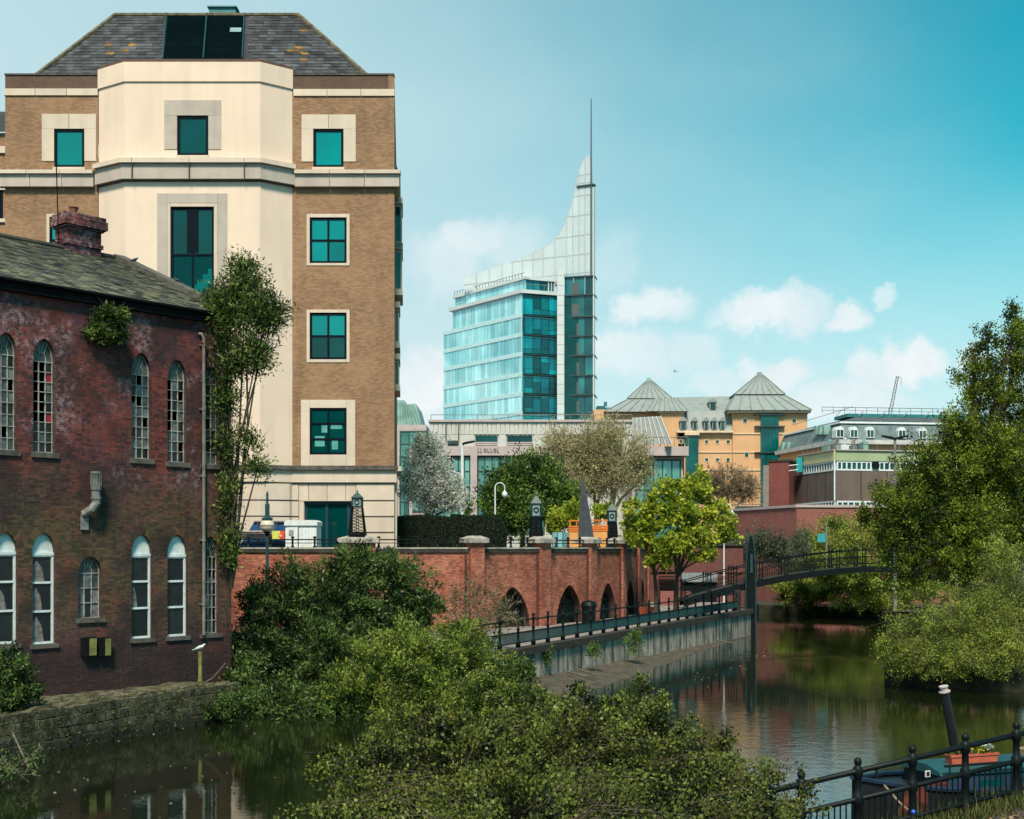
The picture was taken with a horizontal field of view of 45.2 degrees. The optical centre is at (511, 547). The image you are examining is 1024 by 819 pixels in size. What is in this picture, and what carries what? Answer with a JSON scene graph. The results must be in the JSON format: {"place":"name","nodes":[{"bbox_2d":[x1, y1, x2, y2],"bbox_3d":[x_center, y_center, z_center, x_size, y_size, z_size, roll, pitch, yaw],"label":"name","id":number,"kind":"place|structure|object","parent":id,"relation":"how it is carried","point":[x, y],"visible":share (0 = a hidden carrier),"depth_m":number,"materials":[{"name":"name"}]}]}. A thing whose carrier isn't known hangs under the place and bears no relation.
{"place":"outdoors","nodes":[
{"label":"outdoors","id":0,"kind":"place"},
{"bbox_2d":[0,112,4,233],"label":"office wing","id":1,"kind":"structure","parent":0,"point":[2,166],"depth_m":71.00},
{"bbox_2d":[0,6,402,546],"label":"office building","id":2,"kind":"structure","parent":0,"point":[220,130],"depth_m":61.97,"materials":[{"name":"brick"}]},
{"bbox_2d":[54,129,83,166],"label":"window","id":3,"kind":"structure","parent":2,"relation":"in","point":[68,143],"depth_m":62.06,"materials":[{"name":"teal glass"}]},
{"bbox_2d":[177,116,207,154],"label":"window","id":4,"kind":"structure","parent":2,"relation":"in","point":[192,131],"depth_m":61.07,"materials":[{"name":"teal glass"}]},
{"bbox_2d":[171,207,213,288],"bbox_3d":[-15.873,-14.462,61.100,2.160,4.931,0.080,0,0,0],"label":"window","id":5,"kind":"structure","parent":2,"relation":"in","point":[205,215],"depth_m":61.10,"materials":[{"name":"teal glass"}]},
{"bbox_2d":[313,129,343,166],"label":"window","id":6,"kind":"structure","parent":2,"relation":"in","point":[328,144],"depth_m":62.06,"materials":[{"name":"teal glass"}]},
{"bbox_2d":[310,218,346,262],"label":"window","id":7,"kind":"structure","parent":2,"relation":"in","point":[328,236],"depth_m":62.06,"materials":[{"name":"teal glass"}]},
{"bbox_2d":[310,313,346,358],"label":"window","id":8,"kind":"structure","parent":2,"relation":"in","point":[328,331],"depth_m":62.06,"materials":[{"name":"teal glass"}]},
{"bbox_2d":[310,408,346,454],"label":"window","id":9,"kind":"structure","parent":2,"relation":"in","point":[319,417],"depth_m":62.06,"materials":[{"name":"teal glass"}]},
{"bbox_2d":[305,502,352,546],"bbox_3d":[-9.132,-1.020,61.990,2.609,2.558,0.080,0,0,0],"label":"window","id":10,"kind":"structure","parent":2,"relation":"in","point":[334,517],"depth_m":62.00,"materials":[{"name":"teal glass"}]},
{"bbox_2d":[395,302,399,352],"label":"bay window","id":11,"kind":"structure","parent":2,"relation":"in","point":[397,304],"depth_m":64.49,"materials":[{"name":"glass"}]},
{"bbox_2d":[395,353,399,396],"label":"bay window","id":12,"kind":"structure","parent":2,"relation":"in","point":[397,355],"depth_m":64.49,"materials":[{"name":"stone"}]},
{"bbox_2d":[395,197,402,247],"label":"bay window","id":13,"kind":"structure","parent":2,"relation":"in","point":[398,204],"depth_m":64.49,"materials":[{"name":"glass"}]},
{"bbox_2d":[395,243,402,305],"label":"bay window","id":14,"kind":"structure","parent":2,"relation":"in","point":[398,251],"depth_m":64.49,"materials":[{"name":"glass"}]},
{"bbox_2d":[231,631,389,704],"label":"earth bank","id":15,"kind":"structure","parent":0,"point":[305,683],"depth_m":45.65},
{"bbox_2d":[260,491,274,585],"bbox_3d":[-10.855,0.887,54.500,0.656,6.826,0.646,0,0,0],"label":"globe lamp","id":16,"kind":"object","parent":15,"relation":"on","point":[267,525],"visible":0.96,"depth_m":54.40,"materials":[{"name":"teal metal"}]},
{"bbox_2d":[217,538,452,720],"bbox_3d":[-6.745,3.133,43.123,9.167,7.055,8.479,0,0,0],"label":"elder bush","id":17,"kind":"object","parent":15,"relation":"on","point":[304,609],"visible":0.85,"depth_m":43.37,"materials":[{"name":"green plant"}]},
{"bbox_2d":[312,604,568,726],"bbox_3d":[-2.172,4.231,41.324,8.536,4.723,6.119,0,0,-35],"label":"bright bush","id":18,"kind":"object","parent":15,"relation":"on","point":[410,667],"visible":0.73,"depth_m":40.88,"materials":[{"name":"green plant"}]},
{"bbox_2d":[397,400,428,515],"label":"copper roofed block","id":19,"kind":"structure","parent":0,"point":[410,419],"depth_m":139.90,"materials":[{"name":"metal"}]},
{"bbox_2d":[400,431,426,511],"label":"window","id":20,"kind":"structure","parent":19,"relation":"in","point":[403,434],"depth_m":139.82,"materials":[{"name":"green glass"}]},
{"bbox_2d":[0,613,1023,818],"bbox_3d":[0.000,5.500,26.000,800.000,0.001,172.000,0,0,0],"label":"water","id":21,"kind":"structure","parent":0,"point":[825,700],"depth_m":36.19,"materials":[{"name":"green liquid"}]},
{"bbox_2d":[0,740,49,786],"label":"bush","id":22,"kind":"object","parent":21,"relation":"in","point":[3,772],"visible":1,"depth_m":28.58,"materials":[{"name":"green plant"}]},
{"bbox_2d":[0,680,246,760],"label":"mossy wall","id":23,"kind":"structure","parent":21,"relation":"in","point":[64,721],"depth_m":35.22,"materials":[{"name":"stone"}]},
{"bbox_2d":[0,640,48,713],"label":"corner bush","id":24,"kind":"object","parent":23,"relation":"on","point":[17,692],"visible":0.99,"depth_m":33.27,"materials":[{"name":"green plant"}]},
{"bbox_2d":[0,206,237,695],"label":"brick building","id":25,"kind":"structure","parent":23,"relation":"on","point":[112,577],"depth_m":38.87,"materials":[{"name":"red brick"}]},
{"bbox_2d":[0,333,14,449],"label":"window","id":26,"kind":"structure","parent":25,"relation":"in","point":[7,367],"depth_m":36.32,"materials":[{"name":"glass"}]},
{"bbox_2d":[0,533,15,643],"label":"window","id":27,"kind":"structure","parent":25,"relation":"in","point":[7,548],"depth_m":36.31,"materials":[{"name":"glass"}]},
{"bbox_2d":[33,339,52,452],"bbox_3d":[-14.210,-4.581,37.125,0.058,3.425,0.696,0,0,42],"label":"window","id":28,"kind":"structure","parent":25,"relation":"in","point":[42,442],"depth_m":37.19,"materials":[{"name":"glass"}]},
{"bbox_2d":[32,533,53,643],"bbox_3d":[-14.185,1.228,37.081,0.080,3.340,0.728,0,0,42],"label":"window","id":29,"kind":"structure","parent":25,"relation":"in","point":[42,553],"depth_m":37.11,"materials":[{"name":"glass"}]},
{"bbox_2d":[78,557,99,617],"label":"window","id":30,"kind":"structure","parent":25,"relation":"in","point":[88,574],"depth_m":38.26,"materials":[{"name":"glass"}]},
{"bbox_2d":[79,297,133,354],"bbox_3d":[-12.616,-6.843,38.170,1.982,1.927,1.550,0,0,-36],"label":"ledge plant","id":31,"kind":"object","parent":25,"relation":"attached to","point":[108,332],"visible":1,"depth_m":38.05,"materials":[{"name":"green plant"}]},
{"bbox_2d":[132,354,148,458],"bbox_3d":[-12.013,-4.553,39.556,0.058,3.387,0.717,0,0,42],"label":"window","id":32,"kind":"structure","parent":25,"relation":"in","point":[140,440],"depth_m":39.60,"materials":[{"name":"glass"}]},
{"bbox_2d":[132,535,150,638],"bbox_3d":[-11.971,1.244,39.530,0.080,3.332,0.735,0,0,42],"label":"window","id":33,"kind":"structure","parent":25,"relation":"in","point":[141,554],"depth_m":39.56,"materials":[{"name":"glass"}]},
{"bbox_2d":[167,360,184,462],"bbox_3d":[-11.135,-4.497,40.526,0.058,3.369,0.733,0,0,42],"label":"window","id":34,"kind":"structure","parent":25,"relation":"in","point":[175,372],"depth_m":40.58,"materials":[{"name":"glass"}]},
{"bbox_2d":[167,535,185,636],"bbox_3d":[-11.093,1.249,40.502,0.080,3.330,0.753,0,0,42],"label":"window","id":35,"kind":"structure","parent":25,"relation":"in","point":[176,557],"depth_m":40.55,"materials":[{"name":"glass"}]},
{"bbox_2d":[205,367,216,464],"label":"window","id":36,"kind":"structure","parent":25,"relation":"in","point":[209,455],"depth_m":41.53,"materials":[{"name":"glass"}]},
{"bbox_2d":[205,537,216,633],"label":"window","id":37,"kind":"structure","parent":25,"relation":"in","point":[210,564],"depth_m":41.55,"materials":[{"name":"glass"}]},
{"bbox_2d":[191,244,297,588],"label":"wall buddleia","id":38,"kind":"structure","parent":25,"relation":"attached to","point":[259,310],"depth_m":41.39,"materials":[{"name":"green plant"}]},
{"bbox_2d":[198,651,202,683],"bbox_3d":[-10.099,4.575,39.800,0.157,2.450,0.157,0,0,-22],"label":"mooring post","id":39,"kind":"object","parent":23,"relation":"on","point":[200,680],"visible":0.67,"depth_m":39.74,"materials":[{"name":"wood"}]},
{"bbox_2d":[194,684,261,722],"bbox_3d":[-10.161,5.025,38.362,4.490,1.357,2.790,0,0,-44],"label":"fringe bush","id":40,"kind":"object","parent":23,"relation":"on","point":[234,703],"visible":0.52,"depth_m":38.64,"materials":[{"name":"green plant"}]},
{"bbox_2d":[8,648,798,817],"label":"floating leaves","id":41,"kind":"object","parent":21,"relation":"on","point":[309,740],"visible":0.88,"depth_m":30.06,"materials":[{"name":"green plant"}]},
{"bbox_2d":[498,636,746,707],"bbox_3d":[7.441,5.401,58.212,2.995,0.698,38.000,0,0,26],"label":"mud ledge","id":42,"kind":"object","parent":21,"relation":"in","point":[611,672],"visible":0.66,"depth_m":52.48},
{"bbox_2d":[850,685,1023,818],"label":"narrowboat","id":43,"kind":"object","parent":21,"relation":"on","point":[878,781],"visible":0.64,"depth_m":20.19,"materials":[{"name":"blue metal"}]},
{"bbox_2d":[944,743,999,764],"bbox_3d":[7.700,3.453,20.601,1.046,0.335,0.260,0,0,-19],"label":"flower trough","id":44,"kind":"object","parent":43,"relation":"on","point":[979,754],"visible":0.69,"depth_m":20.55,"materials":[{"name":"ceramic"}]},
{"bbox_2d":[980,779,1002,786],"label":"cabin window","id":45,"kind":"structure","parent":43,"relation":"in","point":[993,780],"depth_m":20.09,"materials":[{"name":"teal glass"}]},
{"bbox_2d":[0,0,1023,522],"label":"sky","id":46,"kind":"structure","parent":0,"point":[824,199],"materials":[{"name":"blue"}]},
{"bbox_2d":[443,99,596,419],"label":"glass tower","id":47,"kind":"structure","parent":0,"point":[519,337],"depth_m":238.28,"materials":[{"name":"teal glass"}]},
{"bbox_2d":[322,602,744,676],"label":"quay path","id":48,"kind":"structure","parent":0,"point":[662,608],"depth_m":59.34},
{"bbox_2d":[231,535,649,632],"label":"arcade wall","id":49,"kind":"structure","parent":48,"relation":"on","point":[544,575],"depth_m":60.90,"materials":[{"name":"red brick"}]},
{"bbox_2d":[348,490,366,535],"bbox_3d":[-7.223,-1.645,57.400,0.795,2.150,0.795,0,0,0],"label":"lattice lamp","id":50,"kind":"object","parent":49,"relation":"on","point":[356,500],"visible":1,"depth_m":57.18,"materials":[{"name":"black metal"}]},
{"bbox_2d":[241,536,629,546],"bbox_3d":[-0.083,-0.280,64.669,29.470,0.520,7.095,0,0,-42],"label":"coping railing","id":51,"kind":"object","parent":49,"relation":"on","point":[527,539],"visible":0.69,"depth_m":58.27,"materials":[{"name":"black metal"}]},
{"bbox_2d":[578,475,593,537],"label":"spike sculpture","id":52,"kind":"object","parent":49,"relation":"on","point":[585,529],"visible":1,"depth_m":65.11,"materials":[{"name":"metal"}]},
{"bbox_2d":[607,501,617,546],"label":"lattice lamp","id":53,"kind":"object","parent":49,"relation":"on","point":[612,531],"visible":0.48,"depth_m":74.73,"materials":[{"name":"black metal"}]},
{"bbox_2d":[441,566,525,635],"bbox_3d":[-1.220,2.382,46.919,3.565,3.461,2.745,0,0,19],"label":"bare shrub","id":54,"kind":"object","parent":48,"relation":"on","point":[490,619],"visible":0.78,"depth_m":46.80,"materials":[{"name":"brown plant"}]},
{"bbox_2d":[581,600,596,622],"bbox_3d":[3.875,3.270,62.000,0.820,1.260,0.799,0,0,0],"label":"litter bin","id":55,"kind":"object","parent":48,"relation":"on","point":[586,605],"visible":0.78,"depth_m":61.72,"materials":[{"name":"black metal"}]},
{"bbox_2d":[436,609,753,678],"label":"quay wall","id":56,"kind":"structure","parent":48,"relation":"on","point":[568,654],"depth_m":59.15,"materials":[{"name":"concrete"}]},
{"bbox_2d":[542,645,554,666],"bbox_3d":[1.361,4.252,48.970,0.785,1.019,0.687,0,0,-41],"label":"wall weed","id":57,"kind":"object","parent":56,"relation":"attached to","point":[547,653],"depth_m":48.88,"materials":[{"name":"green plant"}]},
{"bbox_2d":[574,640,603,660],"bbox_3d":[3.265,4.314,51.377,1.250,1.003,0.755,0,0,-35],"label":"wall weed","id":58,"kind":"object","parent":56,"relation":"attached to","point":[591,650],"depth_m":51.45,"materials":[{"name":"green plant"}]},
{"bbox_2d":[458,590,740,650],"bbox_3d":[6.050,3.385,59.461,0.300,1.630,36.407,0,0,26],"label":"quay railing","id":59,"kind":"object","parent":56,"relation":"on","point":[517,638],"visible":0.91,"depth_m":55.92,"materials":[{"name":"black metal"}]},
{"bbox_2d":[617,625,646,662],"bbox_3d":[5.480,4.381,56.076,1.394,1.766,0.797,0,0,11],"label":"wall weed","id":60,"kind":"object","parent":56,"relation":"attached to","point":[637,639],"depth_m":55.99,"materials":[{"name":"green plant"}]},
{"bbox_2d":[618,463,743,611],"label":"maple tree","id":61,"kind":"object","parent":48,"relation":"on","point":[645,523],"visible":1,"depth_m":67.34,"materials":[{"name":"green plant"}]},
{"bbox_2d":[650,544,744,605],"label":"brick revetment","id":62,"kind":"object","parent":48,"relation":"on","point":[734,554],"visible":0.33,"depth_m":88.10,"materials":[{"name":"brick"}]},
{"bbox_2d":[681,572,716,601],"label":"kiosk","id":63,"kind":"object","parent":48,"relation":"on","point":[685,575],"visible":0.25,"depth_m":88.00,"materials":[{"name":"grey metal"}]},
{"bbox_2d":[745,535,756,634],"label":"bridge pylon","id":64,"kind":"object","parent":48,"relation":"on","point":[750,585],"visible":0.81,"depth_m":77.47,"materials":[{"name":"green metal"}]},
{"bbox_2d":[678,546,1020,606],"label":"footbridge","id":65,"kind":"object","parent":48,"relation":"on","point":[730,587],"visible":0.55,"depth_m":77.98,"materials":[{"name":"black metal"}]},
{"bbox_2d":[399,414,688,546],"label":"metal clad building","id":66,"kind":"structure","parent":0,"point":[492,438],"depth_m":128.14,"materials":[{"name":"metal"}]},
{"bbox_2d":[399,456,408,515],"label":"window","id":67,"kind":"structure","parent":66,"relation":"in","point":[403,508],"depth_m":128.15,"materials":[{"name":"green glass"}]},
{"bbox_2d":[452,456,469,514],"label":"window","id":68,"kind":"structure","parent":66,"relation":"in","point":[457,463],"depth_m":128.15,"materials":[{"name":"green glass"}]},
{"bbox_2d":[475,435,497,445],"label":"window","id":69,"kind":"structure","parent":66,"relation":"in","point":[480,440],"depth_m":128.34,"materials":[{"name":"glass"}]},
{"bbox_2d":[477,456,499,514],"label":"window","id":70,"kind":"structure","parent":66,"relation":"in","point":[484,461],"depth_m":128.15,"materials":[{"name":"green glass"}]},
{"bbox_2d":[506,435,532,445],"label":"window","id":71,"kind":"structure","parent":66,"relation":"in","point":[511,440],"depth_m":128.34,"materials":[{"name":"glass"}]},
{"bbox_2d":[635,459,680,538],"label":"window","id":72,"kind":"structure","parent":66,"relation":"in","point":[671,467],"depth_m":118.96,"materials":[{"name":"green glass"}]},
{"bbox_2d":[660,591,690,604],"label":"bench wall","id":73,"kind":"structure","parent":0,"point":[664,595],"depth_m":83.00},
{"bbox_2d":[591,372,811,543],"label":"orange building","id":74,"kind":"structure","parent":0,"point":[749,423],"depth_m":172.33,"materials":[{"name":"paint"}]},
{"bbox_2d":[600,551,1023,619],"bbox_3d":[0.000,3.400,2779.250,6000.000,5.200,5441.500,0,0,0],"label":"street ground","id":75,"kind":"structure","parent":0,"point":[629,614],"depth_m":69.18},
{"bbox_2d":[240,521,284,546],"bbox_3d":[-11.148,-0.260,60.355,4.184,2.080,1.890,0,0,0],"label":"van","id":76,"kind":"object","parent":75,"relation":"on","point":[278,526],"visible":0.26,"depth_m":59.50,"materials":[{"name":"paint"}]},
{"bbox_2d":[238,531,271,538],"bbox_3d":[-11.998,-0.599,59.140,2.857,0.454,0.520,0,0,0],"label":"plank pile","id":77,"kind":"object","parent":76,"relation":"in","point":[257,534],"visible":0.35,"depth_m":58.98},
{"bbox_2d":[284,520,321,546],"bbox_3d":[-10.072,-0.259,59.375,1.578,2.118,1.610,0,0,0],"label":"site cabin","id":78,"kind":"object","parent":75,"relation":"on","point":[303,529],"visible":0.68,"depth_m":58.62,"materials":[{"name":"metal"}]},
{"bbox_2d":[287,527,297,546],"bbox_3d":[-10.471,-0.139,58.627,0.500,1.679,0.045,0,0,0],"label":"door","id":79,"kind":"structure","parent":78,"relation":"in","point":[291,531],"depth_m":58.62,"materials":[{"name":"white paint"}]},
{"bbox_2d":[397,429,475,515],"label":"blossom tree","id":80,"kind":"object","parent":75,"relation":"on","point":[440,489],"visible":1,"depth_m":79.34,"materials":[{"name":"white plant"}]},
{"bbox_2d":[397,513,507,546],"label":"hedge","id":81,"kind":"object","parent":75,"relation":"on","point":[451,526],"visible":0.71,"depth_m":67.18,"materials":[{"name":"green plant"}]},
{"bbox_2d":[461,440,474,514],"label":"street lamp","id":82,"kind":"object","parent":75,"relation":"on","point":[462,457],"visible":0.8,"depth_m":94.89,"materials":[{"name":"metal"}]},
{"bbox_2d":[465,439,591,546],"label":"green tree","id":83,"kind":"object","parent":75,"relation":"on","point":[524,477],"visible":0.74,"depth_m":87.49,"materials":[{"name":"green plant"}]},
{"bbox_2d":[528,492,542,546],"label":"lattice lamp","id":84,"kind":"object","parent":75,"relation":"on","point":[536,528],"visible":0.69,"depth_m":66.22,"materials":[{"name":"black metal"}]},
{"bbox_2d":[552,532,567,546],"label":"glass screen","id":85,"kind":"object","parent":75,"relation":"on","point":[561,535],"visible":0.41,"depth_m":67.00,"materials":[{"name":"teal glass"}]},
{"bbox_2d":[568,520,578,546],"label":"orange planter","id":86,"kind":"object","parent":75,"relation":"on","point":[573,532],"visible":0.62,"depth_m":69.00,"materials":[{"name":"paint"}]},
{"bbox_2d":[543,496,621,534],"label":"maple","id":87,"kind":"object","parent":75,"relation":"on","point":[558,519],"visible":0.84,"depth_m":73.85,"materials":[{"name":"green plant"}]},
{"bbox_2d":[531,409,659,524],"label":"budding tree","id":88,"kind":"object","parent":75,"relation":"on","point":[600,460],"visible":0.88,"depth_m":99.06,"materials":[{"name":"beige plant"}]},
{"bbox_2d":[591,520,607,546],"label":"orange planter","id":89,"kind":"object","parent":75,"relation":"on","point":[599,531],"visible":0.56,"depth_m":69.50,"materials":[{"name":"paint"}]},
{"bbox_2d":[697,458,762,508],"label":"bare tree","id":90,"kind":"object","parent":75,"relation":"on","point":[734,485],"visible":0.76,"depth_m":134.51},
{"bbox_2d":[726,518,816,573],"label":"grey shrub","id":91,"kind":"object","parent":75,"relation":"on","point":[775,548],"visible":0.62,"depth_m":89.71,"materials":[{"name":"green plant"}]},
{"bbox_2d":[763,457,802,506],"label":"brick stair tower","id":92,"kind":"structure","parent":75,"relation":"on","point":[779,482],"depth_m":116.63,"materials":[{"name":"red brick"}]},
{"bbox_2d":[777,509,921,597],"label":"bank bush","id":93,"kind":"object","parent":75,"relation":"on","point":[841,533],"visible":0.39,"depth_m":93.24,"materials":[{"name":"green plant"}]},
{"bbox_2d":[795,436,985,504],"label":"brown block","id":94,"kind":"structure","parent":75,"relation":"on","point":[837,473],"depth_m":110.86,"materials":[{"name":"stone"}]},
{"bbox_2d":[795,501,835,504],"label":"window","id":95,"kind":"structure","parent":94,"relation":"in","point":[826,502],"depth_m":112.65,"materials":[{"name":"white paint"}]},
{"bbox_2d":[799,461,835,474],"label":"window","id":96,"kind":"structure","parent":94,"relation":"in","point":[825,466],"depth_m":113.12,"materials":[{"name":"white paint"}]},
{"bbox_2d":[836,461,871,470],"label":"window","id":97,"kind":"structure","parent":94,"relation":"in","point":[840,465],"depth_m":110.37,"materials":[{"name":"white paint"}]},
{"bbox_2d":[836,501,886,504],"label":"window","id":98,"kind":"structure","parent":94,"relation":"in","point":[837,502],"depth_m":110.31,"materials":[{"name":"white paint"}]},
{"bbox_2d":[878,461,916,470],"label":"window","id":99,"kind":"structure","parent":94,"relation":"in","point":[883,466],"depth_m":111.02,"materials":[{"name":"white paint"}]},
{"bbox_2d":[757,601,1023,692],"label":"river bank","id":100,"kind":"structure","parent":0,"point":[776,608],"depth_m":49.34,"materials":[{"name":"soil"}]},
{"bbox_2d":[719,505,1002,606],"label":"retaining wall","id":101,"kind":"structure","parent":100,"relation":"on","point":[784,518],"depth_m":106.15,"materials":[{"name":"brick"}]},
{"bbox_2d":[766,557,981,617],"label":"waterside sallow","id":102,"kind":"object","parent":100,"relation":"on","point":[808,592],"visible":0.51,"depth_m":94.87,"materials":[{"name":"green plant"}]},
{"bbox_2d":[881,435,908,610],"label":"street lamp","id":103,"kind":"object","parent":100,"relation":"on","point":[894,439],"visible":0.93,"depth_m":91.89,"materials":[{"name":"grey metal"}]},
{"bbox_2d":[853,293,1023,634],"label":"hawthorn tree","id":104,"kind":"object","parent":100,"relation":"on","point":[938,510],"visible":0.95,"depth_m":57.08,"materials":[{"name":"green plant"}]},
{"bbox_2d":[854,521,1023,685],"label":"willow bush","id":105,"kind":"object","parent":100,"relation":"on","point":[983,649],"visible":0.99,"depth_m":47.38,"materials":[{"name":"green plant"}]},
{"bbox_2d":[775,406,1015,526],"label":"mansard building","id":106,"kind":"structure","parent":0,"point":[873,428],"depth_m":152.65,"materials":[{"name":"grey stone"}]},
{"bbox_2d":[968,804,1023,818],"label":"towpath","id":107,"kind":"structure","parent":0,"point":[1017,812],"depth_m":17.67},
{"bbox_2d":[751,721,1023,818],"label":"railing","id":108,"kind":"object","parent":107,"relation":"on","point":[912,758],"visible":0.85,"depth_m":17.66,"materials":[{"name":"black metal"}]},
{"bbox_2d":[872,781,1023,818],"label":"verge grass","id":109,"kind":"structure","parent":107,"relation":"on","point":[978,810],"depth_m":17.79,"materials":[{"name":"green plant"}]},
{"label":"foreground bank","id":110,"kind":"structure","parent":0,"visible":0},
{"bbox_2d":[273,666,831,818],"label":"bramble bush","id":111,"kind":"object","parent":110,"relation":"on","point":[459,767],"visible":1,"depth_m":12.24,"materials":[{"name":"green plant"}]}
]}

